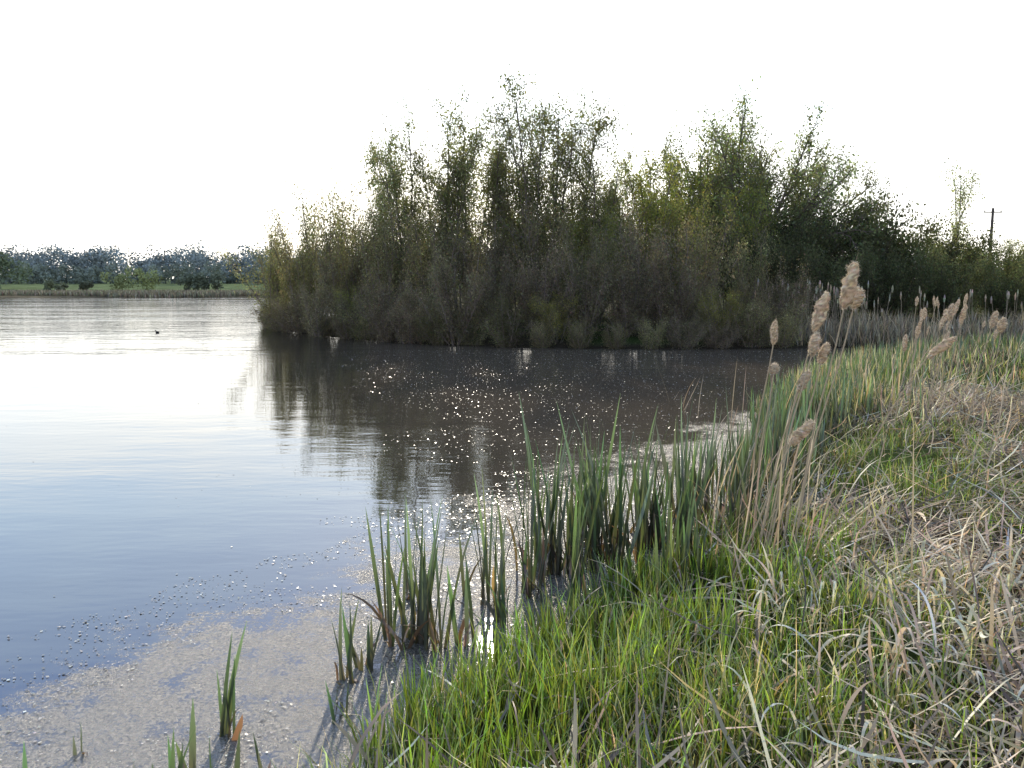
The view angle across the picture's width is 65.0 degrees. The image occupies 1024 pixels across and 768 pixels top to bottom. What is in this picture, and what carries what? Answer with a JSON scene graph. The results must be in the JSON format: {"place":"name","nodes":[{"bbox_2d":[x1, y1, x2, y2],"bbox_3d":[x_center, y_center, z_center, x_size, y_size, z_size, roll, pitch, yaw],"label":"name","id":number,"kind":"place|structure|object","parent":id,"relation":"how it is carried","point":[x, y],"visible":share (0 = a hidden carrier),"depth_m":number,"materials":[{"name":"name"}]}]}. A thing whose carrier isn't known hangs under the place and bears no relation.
{"place":"outdoors","nodes":[
{"label":"outdoors","id":0,"kind":"place"},
{"bbox_2d":[0,297,1008,767],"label":"lake water","id":1,"kind":"structure","parent":0,"point":[242,443],"depth_m":7.85,"materials":[{"name":"liquid"}]},
{"bbox_2d":[0,350,806,767],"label":"floating scum","id":2,"kind":"object","parent":1,"relation":"on","point":[330,558],"visible":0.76,"depth_m":5.42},
{"bbox_2d":[0,279,1023,767],"bbox_3d":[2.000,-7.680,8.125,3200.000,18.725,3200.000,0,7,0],"label":"ground","id":3,"kind":"structure","parent":0,"point":[634,343],"depth_m":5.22,"materials":[{"name":"green plant"}]},
{"bbox_2d":[0,251,33,288],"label":"shore tree","id":4,"kind":"object","parent":3,"relation":"on","point":[3,262],"visible":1,"depth_m":188.61,"materials":[{"name":"green plant"}]},
{"bbox_2d":[43,265,223,290],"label":"field bushes","id":5,"kind":"object","parent":3,"relation":"on","point":[190,281],"visible":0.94,"depth_m":169.23,"materials":[{"name":"green plant"}]},
{"bbox_2d":[168,621,246,767],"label":"bulrush clump","id":6,"kind":"object","parent":3,"relation":"on","point":[227,711],"visible":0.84,"depth_m":3.54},
{"bbox_2d":[0,289,458,296],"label":"shore reeds","id":7,"kind":"object","parent":3,"relation":"on","point":[145,293],"visible":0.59,"depth_m":136.49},
{"bbox_2d":[212,212,287,315],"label":"willow shrub","id":8,"kind":"object","parent":3,"relation":"on","point":[271,268],"visible":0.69,"depth_m":38.82,"materials":[{"name":"green plant"}]},
{"bbox_2d":[248,285,323,332],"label":"shore shrub","id":9,"kind":"object","parent":3,"relation":"on","point":[299,327],"visible":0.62,"depth_m":33.65,"materials":[{"name":"green plant"}]},
{"bbox_2d":[262,188,323,323],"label":"willow shrub","id":10,"kind":"object","parent":3,"relation":"on","point":[285,243],"visible":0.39,"depth_m":37.00,"materials":[{"name":"green plant"}]},
{"bbox_2d":[276,238,333,322],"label":"willow shrub","id":11,"kind":"object","parent":3,"relation":"on","point":[294,271],"visible":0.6,"depth_m":34.18,"materials":[{"name":"green plant"}]},
{"bbox_2d":[292,265,345,336],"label":"willow thicket","id":12,"kind":"object","parent":3,"relation":"on","point":[310,318],"visible":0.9,"depth_m":31.23,"materials":[{"name":"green plant"}]},
{"bbox_2d":[281,180,357,319],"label":"willow shrub","id":13,"kind":"object","parent":3,"relation":"on","point":[306,237],"visible":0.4,"depth_m":35.43,"materials":[{"name":"green plant"}]},
{"bbox_2d":[307,218,374,325],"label":"willow thicket","id":14,"kind":"object","parent":3,"relation":"on","point":[333,271],"visible":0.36,"depth_m":32.82,"materials":[{"name":"green plant"}]},
{"bbox_2d":[307,168,385,312],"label":"willow shrub","id":15,"kind":"object","parent":3,"relation":"on","point":[340,210],"visible":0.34,"depth_m":34.57,"materials":[{"name":"green plant"}]},
{"bbox_2d":[325,588,383,722],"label":"bulrush clump","id":16,"kind":"object","parent":3,"relation":"on","point":[351,653],"visible":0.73,"depth_m":4.10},
{"bbox_2d":[325,197,393,317],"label":"willow shrub","id":17,"kind":"object","parent":3,"relation":"on","point":[345,275],"visible":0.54,"depth_m":32.33,"materials":[{"name":"green plant"}]},
{"bbox_2d":[334,297,386,340],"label":"shore shrub","id":18,"kind":"object","parent":3,"relation":"on","point":[359,331],"visible":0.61,"depth_m":29.36,"materials":[{"name":"green plant"}]},
{"bbox_2d":[349,261,421,340],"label":"willow thicket","id":19,"kind":"object","parent":3,"relation":"on","point":[381,296],"visible":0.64,"depth_m":28.83,"materials":[{"name":"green plant"}]},
{"bbox_2d":[365,298,406,342],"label":"shore shrub","id":20,"kind":"object","parent":3,"relation":"on","point":[390,337],"visible":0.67,"depth_m":28.42,"materials":[{"name":"green plant"}]},
{"bbox_2d":[346,189,427,322],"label":"willow thicket","id":21,"kind":"object","parent":3,"relation":"on","point":[384,237],"visible":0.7,"depth_m":31.31,"materials":[{"name":"green plant"}]},
{"bbox_2d":[345,497,441,646],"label":"bulrush clump","id":22,"kind":"object","parent":3,"relation":"on","point":[387,590],"visible":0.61,"depth_m":4.59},
{"bbox_2d":[355,88,437,317],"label":"willow tree","id":23,"kind":"object","parent":3,"relation":"on","point":[393,183],"visible":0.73,"depth_m":34.23,"materials":[{"name":"green plant"}]},
{"bbox_2d":[386,267,444,341],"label":"willow thicket","id":24,"kind":"object","parent":3,"relation":"on","point":[413,299],"visible":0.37,"depth_m":28.09,"materials":[{"name":"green plant"}]},
{"bbox_2d":[380,295,459,343],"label":"shore shrub","id":25,"kind":"object","parent":3,"relation":"on","point":[408,339],"visible":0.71,"depth_m":27.71,"materials":[{"name":"green plant"}]},
{"bbox_2d":[370,498,481,653],"bbox_3d":[-0.506,1.095,4.532,0.584,0.962,0.392,3,8,22],"label":"bulrush clump","id":26,"kind":"object","parent":3,"relation":"on","point":[421,630],"visible":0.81,"depth_m":4.47,"materials":[{"name":"plant"}]},
{"bbox_2d":[394,194,469,322],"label":"willow thicket","id":27,"kind":"object","parent":3,"relation":"on","point":[422,269],"visible":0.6,"depth_m":30.22,"materials":[{"name":"green plant"}]},
{"bbox_2d":[397,129,467,294],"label":"willow tree","id":28,"kind":"object","parent":3,"relation":"on","point":[426,196],"visible":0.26,"depth_m":34.71,"materials":[{"name":"green plant"}]},
{"bbox_2d":[410,290,477,344],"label":"shore shrub","id":29,"kind":"object","parent":3,"relation":"on","point":[436,336],"visible":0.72,"depth_m":27.06,"materials":[{"name":"green plant"}]},
{"bbox_2d":[400,218,510,344],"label":"willow thicket","id":30,"kind":"object","parent":3,"relation":"on","point":[468,308],"visible":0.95,"depth_m":26.66,"materials":[{"name":"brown plant"}]},
{"bbox_2d":[415,79,512,315],"bbox_3d":[-1.787,-7.674,34.268,4.113,10.396,4.415,5,9,35],"label":"willow tree","id":31,"kind":"object","parent":3,"relation":"on","point":[467,176],"visible":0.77,"depth_m":33.44,"materials":[{"name":"green plant"}]},
{"bbox_2d":[448,104,523,321],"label":"willow tree","id":32,"kind":"object","parent":3,"relation":"on","point":[497,179],"visible":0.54,"depth_m":33.91,"materials":[{"name":"green plant"}]},
{"bbox_2d":[440,471,534,646],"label":"bulrush clump","id":33,"kind":"object","parent":3,"relation":"on","point":[485,573],"visible":0.81,"depth_m":4.96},
{"bbox_2d":[450,201,525,327],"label":"willow thicket","id":34,"kind":"object","parent":3,"relation":"on","point":[494,255],"visible":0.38,"depth_m":30.27,"materials":[{"name":"green plant"}]},
{"bbox_2d":[468,253,527,338],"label":"willow thicket","id":35,"kind":"object","parent":3,"relation":"on","point":[506,288],"visible":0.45,"depth_m":27.30,"materials":[{"name":"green plant"}]},
{"bbox_2d":[0,239,997,293],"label":"distant trees","id":36,"kind":"object","parent":3,"relation":"on","point":[89,266],"visible":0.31,"depth_m":263.49,"materials":[{"name":"green plant"}]},
{"bbox_2d":[474,294,548,347],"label":"shore shrub","id":37,"kind":"object","parent":3,"relation":"on","point":[500,334],"visible":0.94,"depth_m":26.28,"materials":[{"name":"green plant"}]},
{"bbox_2d":[479,127,549,317],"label":"willow tree","id":38,"kind":"object","parent":3,"relation":"on","point":[519,209],"visible":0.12,"depth_m":35.42,"materials":[{"name":"green plant"}]},
{"bbox_2d":[469,60,595,307],"bbox_3d":[0.887,-7.890,34.142,4.676,10.728,5.764,-2,7,-19],"label":"willow tree","id":39,"kind":"object","parent":3,"relation":"on","point":[542,119],"visible":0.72,"depth_m":33.36,"materials":[{"name":"green plant"}]},
{"bbox_2d":[489,228,588,339],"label":"willow thicket","id":40,"kind":"object","parent":3,"relation":"on","point":[528,283],"visible":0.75,"depth_m":26.92,"materials":[{"name":"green plant"}]},
{"bbox_2d":[504,186,575,326],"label":"willow thicket","id":41,"kind":"object","parent":3,"relation":"on","point":[533,239],"visible":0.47,"depth_m":29.92,"materials":[{"name":"green plant"}]},
{"bbox_2d":[486,573,596,645],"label":"bulrush clump","id":42,"kind":"object","parent":3,"relation":"on","point":[502,616],"visible":0.35,"depth_m":4.71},
{"bbox_2d":[528,289,582,343],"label":"sallow bush","id":43,"kind":"object","parent":3,"relation":"on","point":[560,323],"visible":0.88,"depth_m":26.45,"materials":[{"name":"green plant"}]},
{"bbox_2d":[502,395,627,600],"bbox_3d":[0.312,0.785,5.459,0.944,1.351,1.212,4,8,27],"label":"bulrush clump","id":44,"kind":"object","parent":3,"relation":"on","point":[542,544],"visible":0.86,"depth_m":5.53,"materials":[{"name":"plant"}]},
{"bbox_2d":[536,218,621,340],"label":"willow thicket","id":45,"kind":"object","parent":3,"relation":"on","point":[588,300],"visible":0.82,"depth_m":26.60,"materials":[{"name":"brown plant"}]},
{"bbox_2d":[527,90,631,317],"bbox_3d":[2.715,-7.605,34.905,4.349,9.977,5.361,-1,7,-7],"label":"willow tree","id":46,"kind":"object","parent":3,"relation":"on","point":[599,128],"visible":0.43,"depth_m":33.51,"materials":[{"name":"green plant"}]},
{"bbox_2d":[563,310,600,348],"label":"shore shrub","id":47,"kind":"object","parent":3,"relation":"on","point":[573,336],"visible":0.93,"depth_m":25.65,"materials":[{"name":"green plant"}]},
{"bbox_2d":[555,221,625,330],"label":"willow thicket","id":48,"kind":"object","parent":3,"relation":"on","point":[590,255],"visible":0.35,"depth_m":29.27,"materials":[{"name":"green plant"}]},
{"bbox_2d":[542,124,642,315],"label":"willow tree","id":49,"kind":"object","parent":3,"relation":"on","point":[611,194],"visible":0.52,"depth_m":33.03,"materials":[{"name":"green plant"}]},
{"bbox_2d":[559,201,639,322],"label":"sallow tree","id":50,"kind":"object","parent":3,"relation":"on","point":[608,235],"visible":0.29,"depth_m":32.06,"materials":[{"name":"green plant"}]},
{"bbox_2d":[556,398,656,580],"bbox_3d":[0.679,0.737,5.803,0.683,1.364,1.286,0,7,0],"label":"bulrush clump","id":51,"kind":"object","parent":3,"relation":"on","point":[613,535],"visible":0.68,"depth_m":5.65,"materials":[{"name":"plant"}]},
{"bbox_2d":[580,236,677,337],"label":"willow thicket","id":52,"kind":"object","parent":3,"relation":"on","point":[625,304],"visible":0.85,"depth_m":26.81,"materials":[{"name":"green plant"}]},
{"bbox_2d":[587,178,690,318],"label":"sallow tree","id":53,"kind":"object","parent":3,"relation":"on","point":[656,215],"visible":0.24,"depth_m":32.97,"materials":[{"name":"green plant"}]},
{"bbox_2d":[589,183,705,328],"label":"willow thicket","id":54,"kind":"object","parent":3,"relation":"on","point":[629,244],"visible":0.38,"depth_m":29.39,"materials":[{"name":"green plant"}]},
{"bbox_2d":[628,314,668,349],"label":"shore shrub","id":55,"kind":"object","parent":3,"relation":"on","point":[645,339],"visible":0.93,"depth_m":25.44,"materials":[{"name":"green plant"}]},
{"bbox_2d":[596,134,717,317],"bbox_3d":[6.455,-6.966,36.406,5.418,8.408,5.269,-2,7,-13],"label":"sallow tree","id":56,"kind":"object","parent":3,"relation":"on","point":[640,188],"visible":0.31,"depth_m":35.10,"materials":[{"name":"green plant"}]},
{"bbox_2d":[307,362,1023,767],"bbox_3d":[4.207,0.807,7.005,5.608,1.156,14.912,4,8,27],"label":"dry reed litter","id":57,"kind":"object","parent":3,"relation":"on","point":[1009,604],"visible":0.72,"depth_m":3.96,"materials":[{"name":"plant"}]},
{"bbox_2d":[617,400,714,557],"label":"bulrush clump","id":58,"kind":"object","parent":3,"relation":"on","point":[653,512],"visible":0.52,"depth_m":6.10,"materials":[{"name":"plant"}]},
{"bbox_2d":[609,219,724,336],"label":"willow thicket","id":59,"kind":"object","parent":3,"relation":"on","point":[678,302],"visible":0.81,"depth_m":27.05,"materials":[{"name":"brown plant"}]},
{"bbox_2d":[651,463,709,607],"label":"bulrush clump","id":60,"kind":"object","parent":3,"relation":"on","point":[684,541],"visible":0.6,"depth_m":5.14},
{"bbox_2d":[653,303,710,349],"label":"shore shrub","id":61,"kind":"object","parent":3,"relation":"on","point":[690,335],"visible":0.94,"depth_m":25.35,"materials":[{"name":"green plant"}]},
{"bbox_2d":[631,127,763,315],"bbox_3d":[8.460,-7.424,37.909,5.770,8.954,5.612,-2,7,-15],"label":"sallow tree","id":62,"kind":"object","parent":3,"relation":"on","point":[737,192],"visible":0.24,"depth_m":36.64,"materials":[{"name":"green plant"}]},
{"bbox_2d":[649,182,746,320],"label":"sallow tree","id":63,"kind":"object","parent":3,"relation":"on","point":[697,218],"visible":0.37,"depth_m":33.07,"materials":[{"name":"green plant"}]},
{"bbox_2d":[671,204,752,320],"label":"willow thicket","id":64,"kind":"object","parent":3,"relation":"on","point":[706,253],"visible":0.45,"depth_m":29.34,"materials":[{"name":"green plant"}]},
{"bbox_2d":[658,389,770,531],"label":"bulrush clump","id":65,"kind":"object","parent":3,"relation":"on","point":[742,460],"visible":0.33,"depth_m":6.67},
{"bbox_2d":[691,316,739,348],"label":"shore shrub","id":66,"kind":"object","parent":3,"relation":"on","point":[721,342],"visible":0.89,"depth_m":25.48,"materials":[{"name":"green plant"}]},
{"bbox_2d":[627,110,811,264],"bbox_3d":[10.259,-8.610,41.328,10.319,10.906,10.905,-2,7,-13],"label":"oak tree","id":67,"kind":"object","parent":3,"relation":"on","point":[723,176],"visible":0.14,"depth_m":38.94,"materials":[{"name":"green plant"}]},
{"bbox_2d":[694,284,749,338],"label":"sallow bush","id":68,"kind":"object","parent":3,"relation":"on","point":[723,311],"visible":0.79,"depth_m":25.97,"materials":[{"name":"green plant"}]},
{"bbox_2d":[675,171,785,317],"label":"sallow tree","id":69,"kind":"object","parent":3,"relation":"on","point":[753,231],"visible":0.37,"depth_m":34.73,"materials":[{"name":"green plant"}]},
{"bbox_2d":[722,223,775,314],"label":"willow thicket","id":70,"kind":"object","parent":3,"relation":"on","point":[748,273],"visible":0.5,"depth_m":30.63,"materials":[{"name":"green plant"}]},
{"bbox_2d":[718,263,787,337],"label":"willow thicket","id":71,"kind":"object","parent":3,"relation":"on","point":[753,296],"visible":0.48,"depth_m":26.87,"materials":[{"name":"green plant"}]},
{"bbox_2d":[716,445,791,563],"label":"bulrush clump","id":72,"kind":"object","parent":3,"relation":"on","point":[732,507],"visible":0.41,"depth_m":5.74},
{"bbox_2d":[718,298,795,347],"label":"shore shrub","id":73,"kind":"object","parent":3,"relation":"on","point":[748,339],"visible":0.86,"depth_m":25.62,"materials":[{"name":"green plant"}]},
{"bbox_2d":[623,69,897,260],"bbox_3d":[11.915,-9.022,40.399,13.530,11.940,12.802,-2,7,-13],"label":"oak tree","id":74,"kind":"object","parent":3,"relation":"on","point":[726,154],"visible":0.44,"depth_m":37.91,"materials":[{"name":"green plant"}]},
{"bbox_2d":[702,208,823,318],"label":"hawthorn bush","id":75,"kind":"object","parent":3,"relation":"on","point":[789,233],"visible":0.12,"depth_m":34.76,"materials":[{"name":"green plant"}]},
{"bbox_2d":[712,228,822,318],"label":"hawthorn bush","id":76,"kind":"object","parent":3,"relation":"on","point":[790,259],"visible":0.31,"depth_m":32.06,"materials":[{"name":"green plant"}]},
{"bbox_2d":[727,419,815,596],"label":"bulrush stalk","id":77,"kind":"object","parent":3,"relation":"on","point":[803,431],"visible":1,"depth_m":4.66,"materials":[{"name":"beige plant"}]},
{"bbox_2d":[741,294,807,347],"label":"shore shrub","id":78,"kind":"object","parent":3,"relation":"on","point":[786,336],"visible":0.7,"depth_m":25.75,"materials":[{"name":"green plant"}]},
{"bbox_2d":[733,394,823,498],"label":"bulrush clump","id":79,"kind":"object","parent":3,"relation":"on","point":[765,447],"visible":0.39,"depth_m":7.45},
{"bbox_2d":[743,382,833,476],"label":"bulrush clump","id":80,"kind":"object","parent":3,"relation":"on","point":[821,435],"visible":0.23,"depth_m":8.52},
{"bbox_2d":[757,253,820,335],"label":"willow thicket","id":81,"kind":"object","parent":3,"relation":"on","point":[802,288],"visible":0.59,"depth_m":26.98,"materials":[{"name":"green plant"}]},
{"bbox_2d":[685,122,895,270],"bbox_3d":[13.974,-8.481,41.249,10.505,10.677,11.103,2,7,19],"label":"oak tree","id":82,"kind":"object","parent":3,"relation":"on","point":[810,176],"visible":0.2,"depth_m":39.16,"materials":[{"name":"green plant"}]},
{"bbox_2d":[763,328,821,568],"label":"bulrush stalk","id":83,"kind":"object","parent":3,"relation":"on","point":[814,343],"visible":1,"depth_m":4.98,"materials":[{"name":"beige plant"}]},
{"bbox_2d":[762,285,831,567],"bbox_3d":[1.801,0.356,5.117,0.385,1.975,0.117,3,7,20],"label":"bulrush stalk","id":84,"kind":"object","parent":3,"relation":"on","point":[821,306],"visible":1,"depth_m":4.97,"materials":[{"name":"beige plant"}]},
{"bbox_2d":[750,200,854,317],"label":"hawthorn bush","id":85,"kind":"object","parent":3,"relation":"on","point":[825,240],"visible":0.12,"depth_m":35.89,"materials":[{"name":"green plant"}]},
{"bbox_2d":[777,340,830,569],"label":"bulrush stalk","id":86,"kind":"object","parent":3,"relation":"on","point":[824,351],"visible":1,"depth_m":5.02,"materials":[{"name":"beige plant"}]},
{"bbox_2d":[757,367,854,451],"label":"bulrush clump","id":87,"kind":"object","parent":3,"relation":"on","point":[826,410],"visible":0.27,"depth_m":9.73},
{"bbox_2d":[757,365,861,431],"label":"bulrush clump","id":88,"kind":"object","parent":3,"relation":"on","point":[820,391],"visible":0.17,"depth_m":10.60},
{"bbox_2d":[793,255,860,549],"bbox_3d":[1.965,0.244,5.066,0.384,2.125,0.140,0,7,0],"label":"bulrush stalk","id":89,"kind":"object","parent":3,"relation":"on","point":[848,288],"visible":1,"depth_m":4.96,"materials":[{"name":"beige plant"}]},
{"bbox_2d":[795,283,865,532],"bbox_3d":[2.066,0.315,5.281,0.434,1.943,0.135,0,7,0],"label":"bulrush stalk","id":90,"kind":"object","parent":3,"relation":"on","point":[857,300],"visible":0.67,"depth_m":5.21,"materials":[{"name":"beige plant"}]},
{"bbox_2d":[792,239,880,322],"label":"hawthorn bush","id":91,"kind":"object","parent":3,"relation":"on","point":[836,282],"visible":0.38,"depth_m":32.63,"materials":[{"name":"green plant"}]},
{"bbox_2d":[659,335,1023,597],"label":"dry bulrush stems","id":92,"kind":"object","parent":3,"relation":"on","point":[780,514],"visible":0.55,"depth_m":5.56,"materials":[{"name":"plant"}]},
{"bbox_2d":[770,181,925,318],"bbox_3d":[15.333,-6.040,38.136,6.804,7.195,6.729,2,7,13],"label":"hawthorn bush","id":93,"kind":"object","parent":3,"relation":"on","point":[880,240],"visible":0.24,"depth_m":36.24,"materials":[{"name":"green plant"}]},
{"bbox_2d":[680,279,1023,347],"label":"dry reed bed","id":94,"kind":"object","parent":3,"relation":"on","point":[864,328],"visible":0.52,"depth_m":27.12,"materials":[{"name":"plant"}]},
{"bbox_2d":[746,329,1023,432],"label":"bulrush reed bed","id":95,"kind":"object","parent":3,"relation":"on","point":[855,365],"visible":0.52,"depth_m":13.37,"materials":[{"name":"plant"}]},
{"bbox_2d":[816,332,961,540],"bbox_3d":[2.624,0.458,5.661,0.895,1.660,0.088,2,7,14],"label":"bulrush stalk","id":96,"kind":"object","parent":3,"relation":"on","point":[944,345],"visible":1,"depth_m":5.53,"materials":[{"name":"beige plant"}]},
{"bbox_2d":[837,201,947,315],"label":"hawthorn bush","id":97,"kind":"object","parent":3,"relation":"on","point":[909,244],"visible":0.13,"depth_m":38.42,"materials":[{"name":"green plant"}]},
{"bbox_2d":[847,235,939,321],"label":"hawthorn bush","id":98,"kind":"object","parent":3,"relation":"on","point":[888,279],"visible":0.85,"depth_m":34.02,"materials":[{"name":"green plant"}]},
{"bbox_2d":[792,337,1023,448],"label":"rough bank grass","id":99,"kind":"structure","parent":3,"relation":"on","point":[975,352],"depth_m":15.26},
{"bbox_2d":[866,211,980,317],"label":"hawthorn bush","id":100,"kind":"object","parent":3,"relation":"on","point":[955,246],"visible":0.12,"depth_m":39.36,"materials":[{"name":"green plant"}]},
{"bbox_2d":[937,158,986,255],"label":"birch tree","id":101,"kind":"object","parent":3,"relation":"on","point":[962,204],"visible":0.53,"depth_m":55.99,"materials":[{"name":"green plant"}]},
{"bbox_2d":[921,241,1006,320],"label":"hawthorn bush","id":102,"kind":"object","parent":3,"relation":"on","point":[940,289],"visible":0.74,"depth_m":35.47,"materials":[{"name":"green plant"}]},
{"bbox_2d":[916,223,1011,317],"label":"hawthorn bush","id":103,"kind":"object","parent":3,"relation":"on","point":[978,250],"visible":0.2,"depth_m":41.34,"materials":[{"name":"green plant"}]},
{"bbox_2d":[958,230,1023,315],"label":"hawthorn bush","id":104,"kind":"object","parent":3,"relation":"on","point":[1010,262],"visible":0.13,"depth_m":42.56,"materials":[{"name":"green plant"}]},
{"bbox_2d":[967,246,1023,319],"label":"hawthorn bush","id":105,"kind":"object","parent":3,"relation":"on","point":[999,304],"visible":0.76,"depth_m":38.05,"materials":[{"name":"green plant"}]},
{"bbox_2d":[0,0,1023,278],"label":"sky","id":106,"kind":"structure","parent":0,"point":[130,124],"materials":[{"name":"white"}]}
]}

